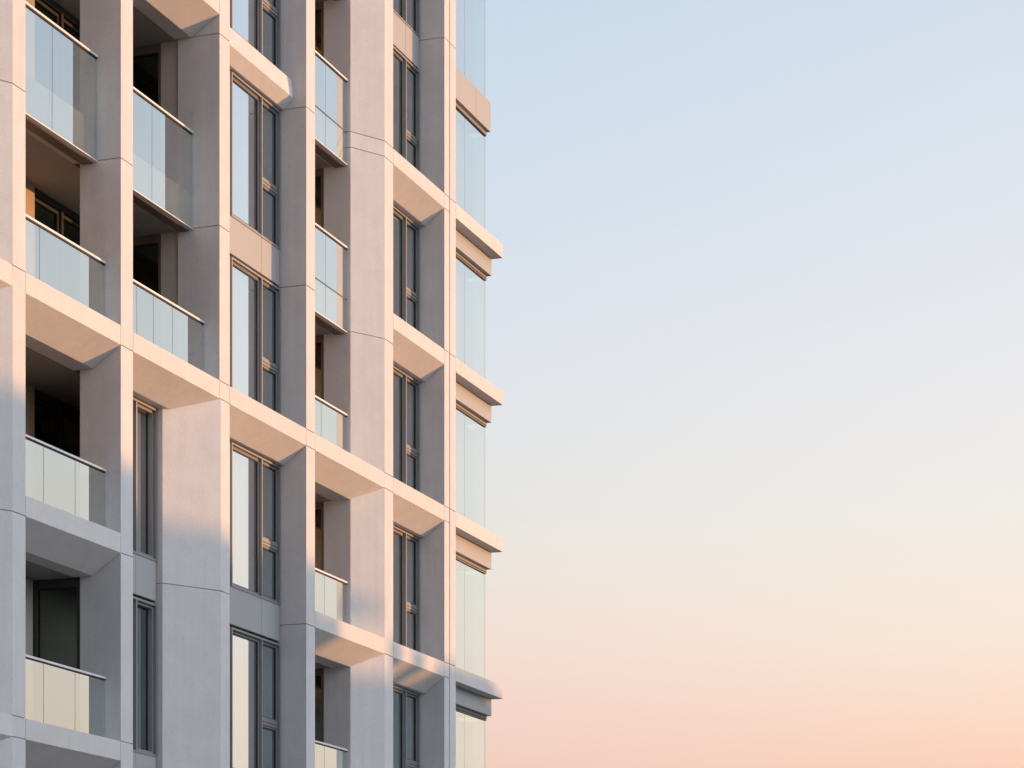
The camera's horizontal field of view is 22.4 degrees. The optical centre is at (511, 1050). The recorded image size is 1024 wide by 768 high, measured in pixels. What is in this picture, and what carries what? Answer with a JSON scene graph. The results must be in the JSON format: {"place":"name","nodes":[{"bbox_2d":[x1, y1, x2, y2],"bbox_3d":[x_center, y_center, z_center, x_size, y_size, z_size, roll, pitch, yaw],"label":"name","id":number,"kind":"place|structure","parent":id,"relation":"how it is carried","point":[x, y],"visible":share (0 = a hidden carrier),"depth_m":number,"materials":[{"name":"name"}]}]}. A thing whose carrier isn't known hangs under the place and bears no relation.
{"place":"outdoors","nodes":[
{"label":"outdoors","id":0,"kind":"place"},
{"bbox_2d":[485,0,1023,767],"label":"sky","id":1,"kind":"structure","parent":0,"point":[754,299],"materials":[{"name":"blue"}]},
{"bbox_3d":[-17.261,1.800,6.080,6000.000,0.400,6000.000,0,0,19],"label":"ground","id":2,"kind":"structure","parent":0,"visible":0},
{"bbox_2d":[0,0,502,767],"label":"apartment building","id":3,"kind":"structure","parent":2,"relation":"on","point":[250,394],"depth_m":43.77,"materials":[{"name":"concrete"}]},
{"bbox_2d":[33,577,79,669],"bbox_3d":[-6.841,-5.865,38.971,0.800,2.490,0.120,0,0,19],"label":"balcony door","id":4,"kind":"structure","parent":3,"relation":"in","point":[64,583],"depth_m":38.98,"materials":[{"name":"metal"}]},
{"bbox_2d":[35,389,79,450],"bbox_3d":[-7.108,-8.965,40.698,0.130,2.490,2.010,0,0,19],"label":"balcony door","id":5,"kind":"structure","parent":3,"relation":"in","point":[60,409],"depth_m":40.58,"materials":[{"name":"metal"}]},
{"bbox_2d":[35,188,79,235],"bbox_3d":[-6.981,-12.065,41.056,0.130,2.490,2.770,0,0,19],"label":"balcony door","id":6,"kind":"structure","parent":3,"relation":"in","point":[61,213],"depth_m":40.57,"materials":[{"name":"metal"}]},
{"bbox_2d":[35,0,79,35],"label":"balcony door","id":7,"kind":"structure","parent":3,"relation":"in","point":[62,17],"depth_m":40.60,"materials":[{"name":"glass"}]},
{"bbox_2d":[133,596,156,756],"bbox_3d":[-6.063,-5.889,40.118,0.186,2.438,2.050,0,0,19],"label":"window","id":8,"kind":"structure","parent":3,"relation":"in","point":[144,611],"depth_m":40.94,"materials":[{"name":"glass"}]},
{"bbox_2d":[133,397,156,561],"bbox_3d":[-6.063,-8.989,40.118,0.186,2.438,2.050,0,0,19],"label":"window","id":9,"kind":"structure","parent":3,"relation":"in","point":[144,415],"depth_m":40.94,"materials":[{"name":"glass"}]},
{"bbox_2d":[133,234,160,294],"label":"side window","id":10,"kind":"structure","parent":3,"relation":"in","point":[140,241],"depth_m":42.14,"materials":[{"name":"brown metal"}]},
{"bbox_2d":[133,44,160,106],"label":"side window","id":11,"kind":"structure","parent":3,"relation":"in","point":[149,50],"depth_m":42.14,"materials":[{"name":"brown metal"}]},
{"bbox_2d":[230,626,279,767],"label":"window","id":12,"kind":"structure","parent":3,"relation":"in","point":[254,659],"depth_m":44.22,"materials":[{"name":"glass"}]},
{"bbox_2d":[230,441,279,605],"bbox_3d":[-4.416,-8.989,44.171,0.121,2.438,1.950,0,0,19],"label":"window","id":13,"kind":"structure","parent":3,"relation":"in","point":[254,479],"depth_m":44.23,"materials":[{"name":"glass"}]},
{"bbox_2d":[230,256,279,413],"bbox_3d":[-4.416,-12.089,44.171,0.121,2.438,1.950,0,0,19],"label":"window","id":14,"kind":"structure","parent":3,"relation":"in","point":[254,300],"depth_m":44.23,"materials":[{"name":"glass"}]},
{"bbox_2d":[230,70,279,249],"bbox_3d":[-4.416,-15.189,44.171,0.121,2.438,1.950,0,0,19],"label":"window","id":15,"kind":"structure","parent":3,"relation":"in","point":[254,121],"depth_m":44.23,"materials":[{"name":"glass"}]},
{"bbox_2d":[230,0,279,69],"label":"window","id":16,"kind":"structure","parent":3,"relation":"in","point":[257,22],"depth_m":44.34,"materials":[{"name":"glass"}]},
{"bbox_2d":[315,668,323,742],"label":"side window","id":17,"kind":"structure","parent":3,"relation":"in","point":[318,672],"depth_m":48.03,"materials":[{"name":"brown metal"}]},
{"bbox_2d":[315,502,323,570],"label":"side window","id":18,"kind":"structure","parent":3,"relation":"in","point":[319,506],"depth_m":48.03,"materials":[{"name":"brown metal"}]},
{"bbox_2d":[315,335,323,399],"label":"side window","id":19,"kind":"structure","parent":3,"relation":"in","point":[319,339],"depth_m":48.03,"materials":[{"name":"brown metal"}]},
{"bbox_2d":[315,168,323,228],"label":"side window","id":20,"kind":"structure","parent":3,"relation":"in","point":[319,173],"depth_m":48.03,"materials":[{"name":"brown metal"}]},
{"bbox_2d":[315,1,323,57],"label":"side window","id":21,"kind":"structure","parent":3,"relation":"in","point":[319,6],"depth_m":48.04,"materials":[{"name":"brown metal"}]},
{"bbox_2d":[393,685,419,767],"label":"window","id":22,"kind":"structure","parent":3,"relation":"in","point":[406,703],"depth_m":50.75,"materials":[{"name":"glass"}]},
{"bbox_2d":[393,525,419,651],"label":"window","id":23,"kind":"structure","parent":3,"relation":"in","point":[406,547],"depth_m":50.75,"materials":[{"name":"glass"}]},
{"bbox_2d":[393,366,419,491],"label":"window","id":24,"kind":"structure","parent":3,"relation":"in","point":[406,390],"depth_m":50.75,"materials":[{"name":"glass"}]},
{"bbox_2d":[393,206,419,331],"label":"window","id":25,"kind":"structure","parent":3,"relation":"in","point":[406,234],"depth_m":50.75,"materials":[{"name":"glass"}]},
{"bbox_2d":[393,46,419,171],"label":"window","id":26,"kind":"structure","parent":3,"relation":"in","point":[406,77],"depth_m":50.75,"materials":[{"name":"glass"}]},
{"bbox_2d":[393,0,419,37],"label":"window","id":27,"kind":"structure","parent":3,"relation":"in","point":[408,11],"depth_m":51.10,"materials":[{"name":"glass"}]},
{"bbox_2d":[455,560,484,677],"bbox_3d":[-1.036,-8.900,53.317,0.012,2.360,2.749,0,0,19],"label":"corner window","id":28,"kind":"structure","parent":3,"relation":"in","point":[470,582],"depth_m":53.79,"materials":[{"name":"clear glass"}]},
{"bbox_2d":[455,257,484,377],"bbox_3d":[-1.036,-15.100,53.317,0.012,2.360,2.749,0,0,19],"label":"corner window","id":29,"kind":"structure","parent":3,"relation":"in","point":[470,287],"depth_m":53.79,"materials":[{"name":"clear glass"}]},
{"bbox_2d":[456,711,484,767],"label":"corner window","id":30,"kind":"structure","parent":3,"relation":"in","point":[470,730],"depth_m":53.74,"materials":[{"name":"clear glass"}]},
{"bbox_2d":[456,409,484,527],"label":"corner window","id":31,"kind":"structure","parent":3,"relation":"in","point":[470,435],"depth_m":53.79,"materials":[{"name":"clear glass"}]},
{"bbox_2d":[456,109,484,228],"bbox_3d":[-1.036,-18.175,53.317,0.012,2.310,2.749,0,0,19],"label":"corner window","id":32,"kind":"structure","parent":3,"relation":"in","point":[470,142],"depth_m":53.79,"materials":[{"name":"blue glass"}]},
{"bbox_2d":[456,0,484,96],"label":"corner window","id":33,"kind":"structure","parent":3,"relation":"in","point":[470,14],"depth_m":53.84,"materials":[{"name":"blue glass"}]}
]}

